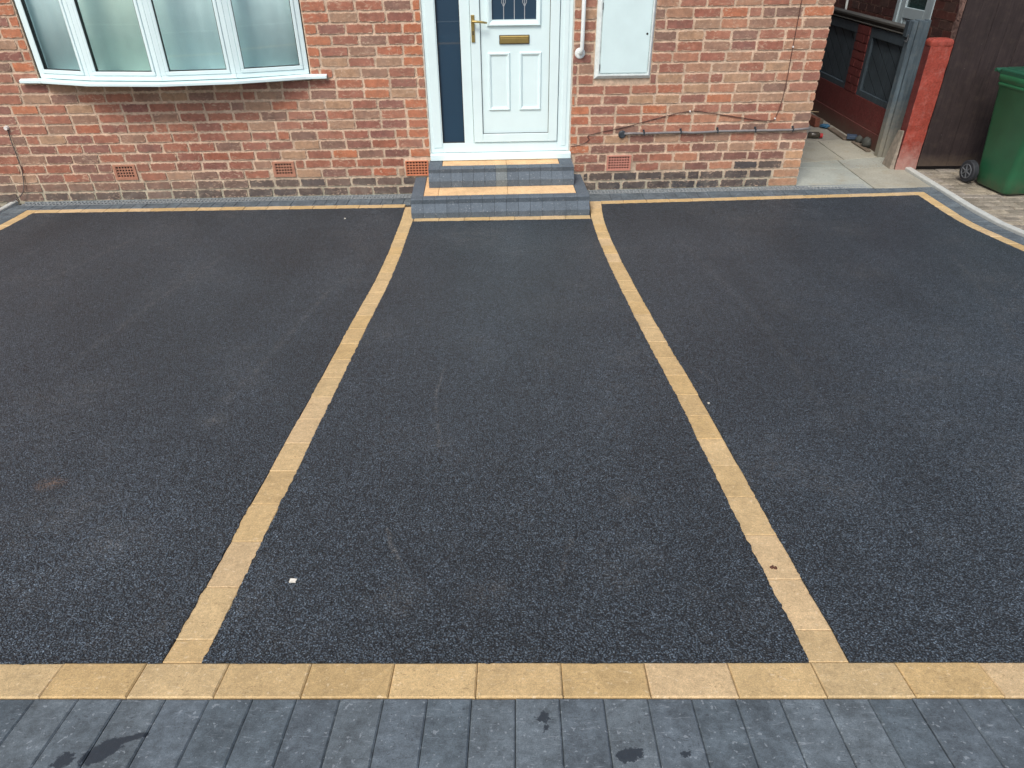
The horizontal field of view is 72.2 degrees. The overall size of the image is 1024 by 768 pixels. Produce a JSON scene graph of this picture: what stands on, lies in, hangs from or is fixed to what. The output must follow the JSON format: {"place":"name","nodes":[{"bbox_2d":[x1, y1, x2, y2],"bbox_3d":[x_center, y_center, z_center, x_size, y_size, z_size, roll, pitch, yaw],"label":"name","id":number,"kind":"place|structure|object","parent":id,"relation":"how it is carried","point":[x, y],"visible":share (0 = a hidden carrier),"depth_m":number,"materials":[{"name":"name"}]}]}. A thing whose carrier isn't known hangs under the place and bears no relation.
{"place":"outdoors","nodes":[
{"label":"outdoors","id":0,"kind":"place"},
{"bbox_2d":[0,207,404,664],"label":"tarmac left bay","id":1,"kind":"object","parent":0,"point":[161,373],"visible":0.97,"depth_m":3.11,"materials":[{"name":"black asphalt"}]},
{"bbox_2d":[0,120,960,206],"bbox_3d":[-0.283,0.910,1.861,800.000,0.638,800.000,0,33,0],"label":"ground","id":2,"kind":"structure","parent":0,"point":[921,167],"depth_m":7.20,"materials":[{"name":"grey concrete"}]},
{"bbox_2d":[0,201,18,212],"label":"edging kerb","id":3,"kind":"structure","parent":2,"relation":"on","point":[7,206],"depth_m":6.23,"materials":[{"name":"concrete"}]},
{"bbox_2d":[22,194,411,205],"bbox_3d":[-2.647,-1.660,6.384,3.535,0.033,0.109,-2,33,-2],"label":"charcoal block edging","id":4,"kind":"object","parent":2,"relation":"on","point":[192,200],"visible":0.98,"depth_m":6.38,"materials":[{"name":"grey concrete"}]},
{"bbox_2d":[0,0,835,205],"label":"brick house","id":5,"kind":"structure","parent":2,"relation":"on","point":[371,97],"depth_m":6.05,"materials":[{"name":"brick"}]},
{"bbox_2d":[6,130,23,203],"bbox_3d":[-4.430,-1.898,6.157,0.238,0.634,0.017,-8,34,-12],"label":"hanging cable","id":6,"kind":"object","parent":5,"relation":"hanging from","point":[20,167],"visible":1,"depth_m":6.19,"materials":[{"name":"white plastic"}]},
{"bbox_2d":[26,0,298,70],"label":"net curtain","id":7,"kind":"object","parent":5,"relation":"hanging from","point":[191,38],"visible":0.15,"depth_m":5.73,"materials":[{"name":"white fabric"}]},
{"bbox_2d":[14,0,326,86],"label":"window","id":8,"kind":"structure","parent":5,"relation":"in","point":[160,74],"depth_m":5.64,"materials":[{"name":"white plastic"}]},
{"bbox_2d":[469,0,559,141],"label":"door","id":9,"kind":"structure","parent":5,"relation":"in","point":[515,43],"depth_m":5.94,"materials":[{"name":"white plastic"}]},
{"bbox_2d":[575,0,585,58],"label":"grab rail","id":10,"kind":"object","parent":5,"relation":"attached to","point":[580,53],"visible":1,"depth_m":5.75,"materials":[{"name":"white plastic"}]},
{"bbox_2d":[594,0,656,78],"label":"meter box","id":11,"kind":"object","parent":5,"relation":"attached to","point":[624,38],"visible":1,"depth_m":5.82,"materials":[{"name":"plastic"}]},
{"bbox_2d":[599,0,652,72],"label":"door","id":12,"kind":"structure","parent":11,"relation":"in","point":[626,28],"depth_m":5.81,"materials":[{"name":"plastic"}]},
{"bbox_2d":[571,0,801,146],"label":"wall cable","id":13,"kind":"object","parent":5,"relation":"attached to","point":[708,112],"depth_m":6.19,"materials":[{"name":"black plastic"}]},
{"bbox_2d":[618,126,810,137],"bbox_3d":[1.809,-2.249,6.272,1.725,0.080,0.030,-2,33,-2],"label":"cable conduit","id":14,"kind":"object","parent":5,"relation":"attached to","point":[622,133],"visible":1,"depth_m":6.26,"materials":[{"name":"black plastic"}]},
{"bbox_2d":[587,184,865,193],"bbox_3d":[1.976,-1.797,6.531,2.670,0.033,0.109,-2,33,-2],"label":"channel drain","id":15,"kind":"object","parent":2,"relation":"on","point":[620,191],"visible":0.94,"depth_m":6.53,"materials":[{"name":"grey metal"}]},
{"bbox_2d":[811,7,904,151],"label":"gate","id":16,"kind":"structure","parent":2,"relation":"on","point":[860,61],"depth_m":7.93,"materials":[{"name":"red painted brick"},{"name":"navy timber"}]},
{"bbox_2d":[894,37,953,169],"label":"gate pier","id":17,"kind":"structure","parent":2,"relation":"on","point":[935,57],"depth_m":6.66,"materials":[{"name":"red brick"}]},
{"bbox_2d":[905,167,1023,236],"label":"edging kerb","id":18,"kind":"structure","parent":2,"relation":"on","point":[963,202],"depth_m":6.08,"materials":[{"name":"concrete"}]},
{"bbox_2d":[202,219,808,663],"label":"tarmac path","id":19,"kind":"structure","parent":0,"point":[504,459],"depth_m":2.33,"materials":[{"name":"black asphalt"}]},
{"bbox_2d":[289,578,296,582],"bbox_3d":[-0.616,0.552,1.974,0.019,0.007,0.014,0,33,0],"label":"paper scrap","id":20,"kind":"object","parent":19,"relation":"on","point":[292,580],"visible":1,"depth_m":1.97,"materials":[{"name":"white paper"}]},
{"bbox_2d":[0,187,1023,767],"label":"charcoal block paving","id":21,"kind":"structure","parent":0,"point":[530,733],"depth_m":1.53,"materials":[{"name":"grey concrete"}]},
{"bbox_2d":[405,187,972,767],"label":"block bedding","id":22,"kind":"object","parent":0,"point":[515,701],"visible":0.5,"depth_m":1.57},
{"bbox_2d":[411,158,589,218],"bbox_3d":[-0.110,-1.720,6.143,1.505,0.314,0.669,-2,33,-2],"label":"front doorstep","id":23,"kind":"object","parent":22,"relation":"on","point":[499,188],"visible":1,"depth_m":6.07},
{"bbox_2d":[0,192,1023,699],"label":"buff block border","id":24,"kind":"object","parent":22,"relation":"on","point":[184,672],"visible":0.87,"depth_m":1.69,"materials":[{"name":"beige concrete"}]},
{"bbox_2d":[601,195,1023,662],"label":"driveway","id":25,"kind":"structure","parent":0,"point":[853,367],"depth_m":3.09,"materials":[{"name":"black asphalt"}]},
{"bbox_2d":[732,112,930,188],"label":"side passage slabs","id":26,"kind":"structure","parent":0,"point":[820,157],"depth_m":7.07,"materials":[{"name":"concrete"}]},
{"bbox_2d":[809,114,820,126],"bbox_3d":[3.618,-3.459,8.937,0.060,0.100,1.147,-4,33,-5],"label":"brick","id":27,"kind":"object","parent":26,"relation":"on","point":[814,121],"visible":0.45,"depth_m":8.48,"materials":[{"name":"red brick"}]},
{"bbox_2d":[807,132,822,137],"bbox_3d":[3.471,-2.850,8.035,0.160,0.066,0.068,5,34,9],"label":"plastic bottle","id":28,"kind":"object","parent":26,"relation":"on","point":[814,135],"visible":1,"depth_m":8.01,"materials":[{"name":"plastic"}]},
{"bbox_2d":[819,123,829,127],"bbox_3d":[3.769,-3.110,8.466,0.120,0.049,0.154,-14,36,-20],"label":"blue rag","id":29,"kind":"object","parent":26,"relation":"on","point":[823,125],"visible":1,"depth_m":8.44,"materials":[{"name":"blue fabric"}]},
{"bbox_2d":[827,127,849,139],"bbox_3d":[3.802,-2.918,8.179,0.075,0.020,0.520,1,33,2],"label":"timber offcut","id":30,"kind":"object","parent":26,"relation":"on","point":[839,134],"visible":1,"depth_m":8.14,"materials":[{"name":"brown wood"}]},
{"bbox_2d":[846,134,856,139],"bbox_3d":[3.848,-2.799,7.945,0.108,0.035,0.110,12,35,19],"label":"slate offcut","id":31,"kind":"object","parent":26,"relation":"on","point":[852,136],"visible":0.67,"depth_m":7.92,"materials":[{"name":"stone"}]},
{"bbox_2d":[855,135,862,142],"bbox_3d":[3.862,-2.725,7.816,0.076,0.090,0.093,0,33,0],"label":"rounded stone","id":32,"kind":"object","parent":26,"relation":"on","point":[859,139],"visible":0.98,"depth_m":7.79,"materials":[{"name":"grey stone"}]},
{"bbox_2d":[851,141,870,151],"bbox_3d":[3.832,-2.611,7.710,0.050,0.018,0.400,0,33,0],"label":"timber offcut","id":33,"kind":"object","parent":26,"relation":"on","point":[859,145],"visible":1,"depth_m":7.67,"materials":[{"name":"brown wood"}]},
{"bbox_2d":[861,137,870,147],"bbox_3d":[3.865,-2.629,7.650,0.087,0.122,0.129,0,33,0],"label":"rounded stone","id":34,"kind":"object","parent":26,"relation":"on","point":[866,142],"visible":0.98,"depth_m":7.61,"materials":[{"name":"grey stone"}]},
{"bbox_2d":[882,130,903,168],"bbox_3d":[3.800,-2.357,7.011,0.043,0.375,0.205,0,33,0],"label":"mortar haunch","id":35,"kind":"object","parent":26,"relation":"on","point":[889,160],"visible":1,"depth_m":6.99,"materials":[{"name":"beige concrete"}]},
{"bbox_2d":[874,19,931,157],"bbox_3d":[3.902,-2.945,7.072,0.209,1.292,0.104,0,33,0],"label":"gate post","id":36,"kind":"object","parent":26,"relation":"on","point":[915,33],"visible":0.87,"depth_m":6.99,"materials":[{"name":"wood"}]},
{"bbox_2d":[803,123,1002,219],"bbox_3d":[3.384,-1.977,6.651,1.392,0.145,4.783,0,33,0],"label":"loose grit","id":37,"kind":"object","parent":26,"relation":"on","point":[879,166],"visible":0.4,"depth_m":7.10,"materials":[{"name":"grey gravel"}]},
{"bbox_2d":[834,0,966,66],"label":"neighbour house","id":38,"kind":"structure","parent":0,"point":[944,16],"depth_m":7.84,"materials":[{"name":"brick"}]},
{"bbox_2d":[897,0,930,23],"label":"window","id":39,"kind":"structure","parent":38,"relation":"in","point":[909,9],"depth_m":7.97,"materials":[{"name":"grey plastic"}]},
{"bbox_2d":[926,168,959,168],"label":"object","id":40,"kind":"object","parent":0,"point":[942,168],"depth_m":7.10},
{"bbox_2d":[915,169,1023,229],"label":"neighbour block paving","id":41,"kind":"structure","parent":0,"point":[1008,209],"depth_m":6.33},
{"bbox_2d":[917,0,1023,165],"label":"brown board fence","id":42,"kind":"object","parent":41,"relation":"on","point":[989,38],"visible":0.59,"depth_m":6.55,"materials":[{"name":"brown wood"}]},
{"bbox_2d":[959,66,1023,194],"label":"wheelie bin","id":43,"kind":"object","parent":41,"relation":"on","point":[1000,169],"visible":1,"depth_m":6.22,"materials":[{"name":"plastic"}]}
]}

